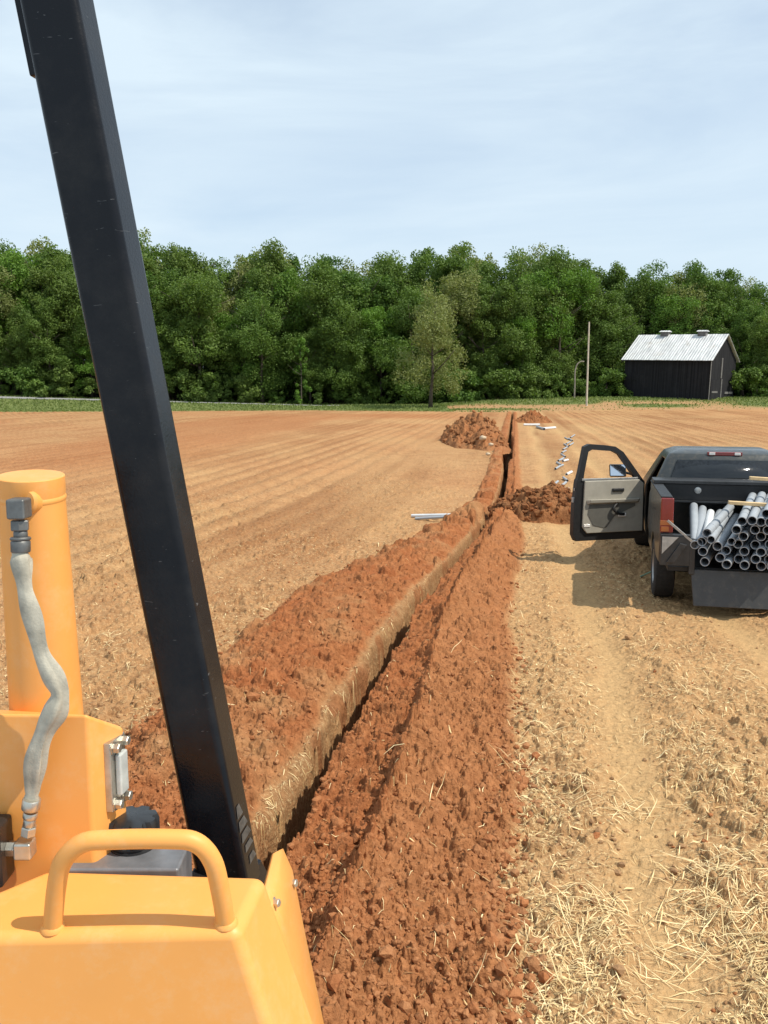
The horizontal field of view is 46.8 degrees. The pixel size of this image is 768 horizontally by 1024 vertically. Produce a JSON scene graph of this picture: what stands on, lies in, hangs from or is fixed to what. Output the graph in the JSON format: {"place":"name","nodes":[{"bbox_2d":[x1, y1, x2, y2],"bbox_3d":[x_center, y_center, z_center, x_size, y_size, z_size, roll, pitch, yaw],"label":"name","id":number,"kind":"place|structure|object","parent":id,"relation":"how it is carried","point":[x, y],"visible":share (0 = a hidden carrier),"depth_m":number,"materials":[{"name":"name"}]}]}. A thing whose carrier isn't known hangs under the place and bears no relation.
{"place":"outdoors","nodes":[
{"label":"outdoors","id":0,"kind":"place"},
{"bbox_2d":[0,408,767,1023],"bbox_3d":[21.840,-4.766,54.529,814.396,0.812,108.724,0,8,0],"label":"field","id":1,"kind":"structure","parent":0,"point":[314,484],"depth_m":10.17,"materials":[{"name":"soil"}]},
{"bbox_2d":[0,0,323,1023],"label":"trencher","id":2,"kind":"object","parent":1,"relation":"on","point":[114,908],"visible":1,"depth_m":1.57,"materials":[{"name":"yellow paint"}]},
{"bbox_2d":[125,412,510,870],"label":"spoil bank","id":3,"kind":"structure","parent":1,"relation":"on","point":[417,558],"depth_m":8.63,"materials":[{"name":"soil"}]},
{"bbox_2d":[252,413,513,870],"bbox_3d":[6.627,-3.513,48.226,1.294,1.620,97.308,1,8,9],"label":"trench","id":4,"kind":"object","parent":1,"relation":"in","point":[326,738],"visible":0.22,"depth_m":7.48,"materials":[{"name":"soil"}]},
{"bbox_2d":[0,513,767,1023],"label":"soil crumbs","id":5,"kind":"object","parent":1,"relation":"on","point":[504,935],"visible":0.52,"depth_m":4.67,"materials":[{"name":"brown soil"}]},
{"bbox_2d":[0,468,767,1023],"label":"straw","id":6,"kind":"object","parent":1,"relation":"on","point":[596,956],"visible":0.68,"depth_m":4.66,"materials":[{"name":"beige plant"}]},
{"bbox_2d":[287,412,524,1023],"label":"spoil bank","id":7,"kind":"structure","parent":1,"relation":"on","point":[495,566],"depth_m":5.40,"materials":[{"name":"soil"}]},
{"bbox_2d":[86,628,767,1023],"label":"long straw","id":8,"kind":"object","parent":1,"relation":"on","point":[706,874],"visible":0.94,"depth_m":4.61,"materials":[{"name":"beige plant"}]},
{"bbox_2d":[440,410,512,453],"bbox_3d":[4.306,-4.069,44.177,3.750,2.017,15.750,0,8,0],"label":"dirt pile","id":9,"kind":"object","parent":1,"relation":"on","point":[467,431],"visible":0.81,"depth_m":41.50,"materials":[{"name":"soil"}]},
{"bbox_2d":[485,480,571,524],"bbox_3d":[3.591,-0.189,18.660,3.250,0.959,2.375,0,8,0],"label":"dirt pile","id":10,"kind":"object","parent":1,"relation":"on","point":[550,502],"visible":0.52,"depth_m":18.20,"materials":[{"name":"soil"}]},
{"bbox_2d":[511,410,552,423],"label":"dirt pile","id":11,"kind":"object","parent":1,"relation":"on","point":[531,416],"visible":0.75,"depth_m":69.29,"materials":[{"name":"soil"}]},
{"bbox_2d":[570,444,767,609],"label":"pickup truck","id":12,"kind":"object","parent":1,"relation":"on","point":[646,511],"visible":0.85,"depth_m":12.52,"materials":[{"name":"grey paint"}]},
{"bbox_2d":[690,502,698,548],"bbox_3d":[3.948,0.156,11.281,0.105,0.369,1.596,3,8,18],"label":"conduit pipe","id":13,"kind":"object","parent":12,"relation":"on","point":[693,518],"visible":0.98,"depth_m":11.24,"materials":[{"name":"grey plastic"}]},
{"bbox_2d":[652,477,767,503],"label":"tool box","id":14,"kind":"object","parent":12,"relation":"on","point":[705,490],"visible":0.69,"depth_m":11.99,"materials":[{"name":"metal"}]},
{"bbox_2d":[722,547,738,568],"bbox_3d":[4.404,0.485,11.102,0.107,0.156,1.702,4,9,28],"label":"conduit pipe","id":15,"kind":"object","parent":12,"relation":"on","point":[727,562],"visible":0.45,"depth_m":10.53,"materials":[{"name":"grey plastic"}]},
{"bbox_2d":[715,541,728,561],"bbox_3d":[4.343,0.407,11.142,0.112,0.156,1.702,4,9,28],"label":"conduit pipe","id":16,"kind":"object","parent":15,"relation":"on","point":[720,556],"visible":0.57,"depth_m":10.51,"materials":[{"name":"grey plastic"}]},
{"bbox_2d":[713,513,738,550],"bbox_3d":[4.346,0.234,11.224,0.107,0.216,1.853,4,9,27],"label":"conduit pipe","id":17,"kind":"object","parent":16,"relation":"on","point":[722,538],"visible":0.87,"depth_m":10.88,"materials":[{"name":"grey plastic"}]},
{"bbox_2d":[707,511,732,543],"bbox_3d":[4.245,0.155,11.168,0.094,0.203,1.852,4,9,27],"label":"conduit pipe","id":18,"kind":"object","parent":17,"relation":"on","point":[712,537],"visible":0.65,"depth_m":10.62,"materials":[{"name":"grey plastic"}]},
{"bbox_2d":[702,504,734,537],"bbox_3d":[4.257,0.084,11.236,0.112,0.214,1.853,4,9,29],"label":"conduit pipe","id":19,"kind":"object","parent":18,"relation":"on","point":[719,519],"visible":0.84,"depth_m":10.99,"materials":[{"name":"grey plastic"}]},
{"bbox_2d":[0,394,767,411],"bbox_3d":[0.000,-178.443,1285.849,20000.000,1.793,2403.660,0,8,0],"label":"grass verge","id":20,"kind":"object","parent":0,"point":[604,405],"depth_m":111.29,"materials":[{"name":"green plant"}]},
{"bbox_2d":[0,266,21,325],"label":"tree","id":21,"kind":"object","parent":20,"relation":"on","point":[7,304],"visible":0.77,"depth_m":127.26,"materials":[{"name":"green plant"}]},
{"bbox_2d":[0,248,41,394],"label":"tree","id":22,"kind":"object","parent":20,"relation":"on","point":[13,262],"visible":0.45,"depth_m":129.49,"materials":[{"name":"green plant"}]},
{"bbox_2d":[0,367,45,390],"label":"bush","id":23,"kind":"object","parent":20,"relation":"on","point":[29,374],"visible":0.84,"depth_m":122.72,"materials":[{"name":"green plant"}]},
{"bbox_2d":[0,303,48,393],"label":"tree","id":24,"kind":"object","parent":20,"relation":"on","point":[13,343],"visible":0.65,"depth_m":124.53,"materials":[{"name":"green plant"}]},
{"bbox_2d":[6,366,56,396],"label":"bush","id":25,"kind":"object","parent":20,"relation":"on","point":[32,391],"visible":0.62,"depth_m":122.67,"materials":[{"name":"green plant"}]},
{"bbox_2d":[21,235,69,289],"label":"tree","id":26,"kind":"object","parent":20,"relation":"on","point":[32,247],"visible":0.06,"depth_m":140.49,"materials":[{"name":"green plant"}]},
{"bbox_2d":[24,243,73,383],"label":"tree","id":27,"kind":"object","parent":20,"relation":"on","point":[49,252],"visible":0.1,"depth_m":130.19,"materials":[{"name":"green plant"}]},
{"bbox_2d":[15,295,84,396],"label":"tree","id":28,"kind":"object","parent":20,"relation":"on","point":[39,329],"visible":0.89,"depth_m":123.16,"materials":[{"name":"green plant"}]},
{"bbox_2d":[21,254,83,396],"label":"tree","id":29,"kind":"object","parent":20,"relation":"on","point":[43,277],"visible":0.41,"depth_m":125.31,"materials":[{"name":"green plant"}]},
{"bbox_2d":[37,366,84,397],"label":"bush","id":30,"kind":"object","parent":20,"relation":"on","point":[58,377],"visible":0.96,"depth_m":122.90,"materials":[{"name":"green plant"}]},
{"bbox_2d":[48,267,97,397],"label":"tree","id":31,"kind":"object","parent":20,"relation":"on","point":[65,288],"visible":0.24,"depth_m":124.05,"materials":[{"name":"green plant"}]},
{"bbox_2d":[65,317,94,397],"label":"tree","id":32,"kind":"object","parent":20,"relation":"on","point":[87,366],"visible":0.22,"depth_m":124.46,"materials":[{"name":"green plant"}]},
{"bbox_2d":[146,271,163,325],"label":"tree","id":33,"kind":"object","parent":20,"relation":"on","point":[153,290],"visible":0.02,"depth_m":123.26,"materials":[{"name":"green plant"}]},
{"bbox_2d":[142,253,169,326],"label":"tree","id":34,"kind":"object","parent":20,"relation":"on","point":[150,267],"visible":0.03,"depth_m":124.64,"materials":[{"name":"green plant"}]},
{"bbox_2d":[154,293,196,400],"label":"tree","id":35,"kind":"object","parent":20,"relation":"on","point":[163,328],"visible":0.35,"depth_m":123.91,"materials":[{"name":"green plant"}]},
{"bbox_2d":[141,243,214,393],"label":"tree","id":36,"kind":"object","parent":20,"relation":"on","point":[188,251],"visible":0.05,"depth_m":137.58,"materials":[{"name":"green plant"}]},
{"bbox_2d":[164,368,193,392],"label":"bush","id":37,"kind":"object","parent":20,"relation":"on","point":[182,377],"visible":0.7,"depth_m":122.82,"materials":[{"name":"green plant"}]},
{"bbox_2d":[152,265,213,399],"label":"tree","id":38,"kind":"object","parent":20,"relation":"on","point":[165,288],"visible":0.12,"depth_m":127.02,"materials":[{"name":"green plant"}]},
{"bbox_2d":[161,242,216,398],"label":"tree","id":39,"kind":"object","parent":20,"relation":"on","point":[183,262],"visible":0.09,"depth_m":135.11,"materials":[{"name":"green plant"}]},
{"bbox_2d":[176,372,224,401],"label":"bush","id":40,"kind":"object","parent":20,"relation":"on","point":[198,394],"visible":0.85,"depth_m":122.18,"materials":[{"name":"green plant"}]},
{"bbox_2d":[158,264,259,389],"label":"tree","id":41,"kind":"object","parent":20,"relation":"on","point":[198,296],"visible":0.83,"depth_m":122.16,"materials":[{"name":"green plant"}]},
{"bbox_2d":[193,371,234,401],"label":"bush","id":42,"kind":"object","parent":20,"relation":"on","point":[220,380],"visible":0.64,"depth_m":123.56,"materials":[{"name":"green plant"}]},
{"bbox_2d":[202,256,237,372],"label":"tree","id":43,"kind":"object","parent":20,"relation":"on","point":[229,277],"visible":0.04,"depth_m":145.52,"materials":[{"name":"green plant"}]},
{"bbox_2d":[221,374,260,402],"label":"bush","id":44,"kind":"object","parent":20,"relation":"on","point":[240,390],"visible":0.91,"depth_m":122.89,"materials":[{"name":"green plant"}]},
{"bbox_2d":[214,311,268,399],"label":"tree","id":45,"kind":"object","parent":20,"relation":"on","point":[231,324],"visible":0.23,"depth_m":125.99,"materials":[{"name":"green plant"}]},
{"bbox_2d":[220,266,283,401],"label":"tree","id":46,"kind":"object","parent":20,"relation":"on","point":[260,284],"visible":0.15,"depth_m":129.59,"materials":[{"name":"green plant"}]},
{"bbox_2d":[217,245,294,356],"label":"tree","id":47,"kind":"object","parent":20,"relation":"on","point":[235,284],"visible":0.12,"depth_m":141.73,"materials":[{"name":"green plant"}]},
{"bbox_2d":[221,288,306,402],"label":"tree","id":48,"kind":"object","parent":20,"relation":"on","point":[259,331],"visible":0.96,"depth_m":123.28,"materials":[{"name":"green plant"}]},
{"bbox_2d":[227,237,313,384],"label":"tree","id":49,"kind":"object","parent":20,"relation":"on","point":[278,262],"visible":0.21,"depth_m":131.28,"materials":[{"name":"green plant"}]},
{"bbox_2d":[242,252,308,395],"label":"tree","id":50,"kind":"object","parent":20,"relation":"on","point":[295,261],"visible":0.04,"depth_m":143.74,"materials":[{"name":"green plant"}]},
{"bbox_2d":[268,265,329,401],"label":"tree","id":51,"kind":"object","parent":20,"relation":"on","point":[290,281],"visible":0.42,"depth_m":128.93,"materials":[{"name":"green plant"}]},
{"bbox_2d":[287,336,311,404],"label":"sapling","id":52,"kind":"object","parent":20,"relation":"on","point":[302,349],"visible":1,"depth_m":122.33,"materials":[{"name":"green plant"}]},
{"bbox_2d":[283,328,332,403],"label":"tree","id":53,"kind":"object","parent":20,"relation":"on","point":[311,372],"visible":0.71,"depth_m":124.44,"materials":[{"name":"green plant"}]},
{"bbox_2d":[303,254,358,354],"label":"tree","id":54,"kind":"object","parent":20,"relation":"on","point":[329,259],"visible":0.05,"depth_m":134.26,"materials":[{"name":"green plant"}]},
{"bbox_2d":[288,260,378,404],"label":"tree","id":55,"kind":"object","parent":20,"relation":"on","point":[319,289],"visible":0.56,"depth_m":124.48,"materials":[{"name":"green plant"}]},
{"bbox_2d":[311,297,377,397],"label":"tree","id":56,"kind":"object","parent":20,"relation":"on","point":[348,373],"visible":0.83,"depth_m":123.82,"materials":[{"name":"green plant"}]},
{"bbox_2d":[342,381,380,403],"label":"bush","id":57,"kind":"object","parent":20,"relation":"on","point":[355,398],"visible":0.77,"depth_m":124.30,"materials":[{"name":"green plant"}]},
{"bbox_2d":[328,270,399,395],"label":"tree","id":58,"kind":"object","parent":20,"relation":"on","point":[362,294],"visible":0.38,"depth_m":127.43,"materials":[{"name":"green plant"}]},
{"bbox_2d":[357,304,404,396],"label":"tree","id":59,"kind":"object","parent":20,"relation":"on","point":[378,320],"visible":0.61,"depth_m":124.92,"materials":[{"name":"green plant"}]},
{"bbox_2d":[0,250,765,401],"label":"wood","id":60,"kind":"object","parent":20,"relation":"on","point":[736,392],"visible":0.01,"depth_m":149.97,"materials":[{"name":"green plant"}]},
{"bbox_2d":[353,249,426,402],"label":"tree","id":61,"kind":"object","parent":20,"relation":"on","point":[379,267],"visible":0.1,"depth_m":131.88,"materials":[{"name":"green plant"}]},
{"bbox_2d":[367,372,414,403],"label":"bush","id":62,"kind":"object","parent":20,"relation":"on","point":[387,380],"visible":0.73,"depth_m":124.62,"materials":[{"name":"green plant"}]},
{"bbox_2d":[374,261,426,399],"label":"tree","id":63,"kind":"object","parent":20,"relation":"on","point":[405,334],"visible":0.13,"depth_m":130.26,"materials":[{"name":"green plant"}]},
{"bbox_2d":[365,285,464,403],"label":"tree","id":64,"kind":"object","parent":20,"relation":"on","point":[405,307],"visible":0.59,"depth_m":122.89,"materials":[{"name":"green plant"}]},
{"bbox_2d":[392,276,470,407],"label":"tree","id":65,"kind":"object","parent":20,"relation":"on","point":[434,334],"visible":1,"depth_m":110.26,"materials":[{"name":"green plant"}]},
{"bbox_2d":[404,254,472,360],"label":"tree","id":66,"kind":"object","parent":20,"relation":"on","point":[416,274],"visible":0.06,"depth_m":131.75,"materials":[{"name":"green plant"}]},
{"bbox_2d":[407,265,482,394],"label":"tree","id":67,"kind":"object","parent":20,"relation":"on","point":[467,310],"visible":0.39,"depth_m":125.50,"materials":[{"name":"green plant"}]},
{"bbox_2d":[435,323,465,395],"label":"tree","id":68,"kind":"object","parent":20,"relation":"on","point":[458,328],"visible":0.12,"depth_m":125.96,"materials":[{"name":"green plant"}]},
{"bbox_2d":[428,240,487,399],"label":"tree","id":69,"kind":"object","parent":20,"relation":"on","point":[440,266],"visible":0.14,"depth_m":130.30,"materials":[{"name":"green plant"}]},
{"bbox_2d":[434,368,482,401],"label":"bush","id":70,"kind":"object","parent":20,"relation":"on","point":[473,381],"visible":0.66,"depth_m":122.56,"materials":[{"name":"green plant"}]},
{"bbox_2d":[446,241,498,283],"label":"tree","id":71,"kind":"object","parent":20,"relation":"on","point":[477,261],"visible":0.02,"depth_m":140.82,"materials":[{"name":"green plant"}]},
{"bbox_2d":[453,293,516,398],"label":"tree","id":72,"kind":"object","parent":20,"relation":"on","point":[485,313],"visible":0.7,"depth_m":126.90,"materials":[{"name":"green plant"}]},
{"bbox_2d":[462,279,517,398],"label":"tree","id":73,"kind":"object","parent":20,"relation":"on","point":[504,298],"visible":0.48,"depth_m":126.35,"materials":[{"name":"green plant"}]},
{"bbox_2d":[470,261,514,394],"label":"tree","id":74,"kind":"object","parent":20,"relation":"on","point":[486,270],"visible":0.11,"depth_m":138.14,"materials":[{"name":"green plant"}]},
{"bbox_2d":[482,368,529,391],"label":"bush","id":75,"kind":"object","parent":20,"relation":"on","point":[501,380],"visible":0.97,"depth_m":122.42,"materials":[{"name":"green plant"}]},
{"bbox_2d":[497,378,529,399],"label":"bush","id":76,"kind":"object","parent":20,"relation":"on","point":[503,394],"visible":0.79,"depth_m":123.36,"materials":[{"name":"green plant"}]},
{"bbox_2d":[494,315,537,395],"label":"tree","id":77,"kind":"object","parent":20,"relation":"on","point":[529,326],"visible":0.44,"depth_m":126.52,"materials":[{"name":"green plant"}]},
{"bbox_2d":[511,243,549,387],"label":"tree","id":78,"kind":"object","parent":20,"relation":"on","point":[537,256],"visible":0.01,"depth_m":143.78,"materials":[{"name":"green plant"}]},
{"bbox_2d":[492,277,573,397],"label":"tree","id":79,"kind":"object","parent":20,"relation":"on","point":[523,306],"visible":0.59,"depth_m":126.35,"materials":[{"name":"green plant"}]},
{"bbox_2d":[514,371,552,398],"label":"bush","id":80,"kind":"object","parent":20,"relation":"on","point":[539,379],"visible":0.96,"depth_m":123.09,"materials":[{"name":"green plant"}]},
{"bbox_2d":[503,245,595,387],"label":"tree","id":81,"kind":"object","parent":20,"relation":"on","point":[558,263],"visible":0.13,"depth_m":133.31,"materials":[{"name":"green plant"}]},
{"bbox_2d":[538,374,571,397],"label":"bush","id":82,"kind":"object","parent":20,"relation":"on","point":[556,384],"visible":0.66,"depth_m":124.46,"materials":[{"name":"green plant"}]},
{"bbox_2d":[526,288,589,396],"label":"tree","id":83,"kind":"object","parent":20,"relation":"on","point":[570,369],"visible":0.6,"depth_m":127.86,"materials":[{"name":"green plant"}]},
{"bbox_2d":[517,266,600,391],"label":"tree","id":84,"kind":"object","parent":20,"relation":"on","point":[568,283],"visible":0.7,"depth_m":128.04,"materials":[{"name":"green plant"}]},
{"bbox_2d":[562,258,603,395],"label":"tree","id":85,"kind":"object","parent":20,"relation":"on","point":[587,265],"visible":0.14,"depth_m":131.51,"materials":[{"name":"green plant"}]},
{"bbox_2d":[562,284,636,396],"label":"tree","id":86,"kind":"object","parent":20,"relation":"on","point":[594,312],"visible":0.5,"depth_m":129.95,"materials":[{"name":"green plant"}]},
{"bbox_2d":[591,260,630,390],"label":"tree","id":87,"kind":"object","parent":20,"relation":"on","point":[616,272],"visible":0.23,"depth_m":139.06,"materials":[{"name":"green plant"}]},
{"bbox_2d":[578,288,644,395],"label":"tree","id":88,"kind":"object","parent":20,"relation":"on","point":[623,347],"visible":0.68,"depth_m":129.75,"materials":[{"name":"green plant"}]},
{"bbox_2d":[595,367,633,396],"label":"bush","id":89,"kind":"object","parent":20,"relation":"on","point":[615,377],"visible":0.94,"depth_m":123.55,"materials":[{"name":"green plant"}]},
{"bbox_2d":[600,275,661,384],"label":"tree","id":90,"kind":"object","parent":20,"relation":"on","point":[636,300],"visible":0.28,"depth_m":133.82,"materials":[{"name":"green plant"}]},
{"bbox_2d":[612,259,683,365],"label":"tree","id":91,"kind":"object","parent":20,"relation":"on","point":[659,286],"visible":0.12,"depth_m":134.06,"materials":[{"name":"green plant"}]},
{"bbox_2d":[643,293,700,334],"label":"tree","id":92,"kind":"object","parent":20,"relation":"on","point":[661,313],"visible":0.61,"depth_m":130.86,"materials":[{"name":"green plant"}]},
{"bbox_2d":[621,330,739,399],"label":"barn","id":93,"kind":"structure","parent":20,"relation":"on","point":[701,364],"depth_m":120.52,"materials":[{"name":"wood"}]},
{"bbox_2d":[659,281,712,331],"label":"tree","id":94,"kind":"object","parent":20,"relation":"on","point":[700,297],"visible":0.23,"depth_m":131.10,"materials":[{"name":"green plant"}]},
{"bbox_2d":[677,263,736,342],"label":"tree","id":95,"kind":"object","parent":20,"relation":"on","point":[704,278],"visible":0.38,"depth_m":131.38,"materials":[{"name":"green plant"}]},
{"bbox_2d":[706,280,747,331],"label":"tree","id":96,"kind":"object","parent":20,"relation":"on","point":[727,293],"visible":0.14,"depth_m":133.64,"materials":[{"name":"green plant"}]},
{"bbox_2d":[713,267,753,348],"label":"tree","id":97,"kind":"object","parent":20,"relation":"on","point":[729,274],"visible":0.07,"depth_m":139.65,"materials":[{"name":"green plant"}]},
{"bbox_2d":[715,297,767,396],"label":"tree","id":98,"kind":"object","parent":20,"relation":"on","point":[745,347],"visible":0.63,"depth_m":129.26,"materials":[{"name":"green plant"}]},
{"bbox_2d":[730,367,762,390],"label":"bush","id":99,"kind":"object","parent":20,"relation":"on","point":[754,374],"visible":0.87,"depth_m":122.76,"materials":[{"name":"green plant"}]},
{"bbox_2d":[728,280,767,393],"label":"tree","id":100,"kind":"object","parent":20,"relation":"on","point":[757,292],"visible":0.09,"depth_m":137.08,"materials":[{"name":"green plant"}]},
{"bbox_2d":[747,314,767,388],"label":"tree","id":101,"kind":"object","parent":20,"relation":"on","point":[755,334],"visible":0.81,"depth_m":124.12,"materials":[{"name":"green plant"}]},
{"bbox_2d":[0,0,767,308],"label":"sky","id":102,"kind":"structure","parent":0,"point":[632,133],"materials":[{"name":"blue"}]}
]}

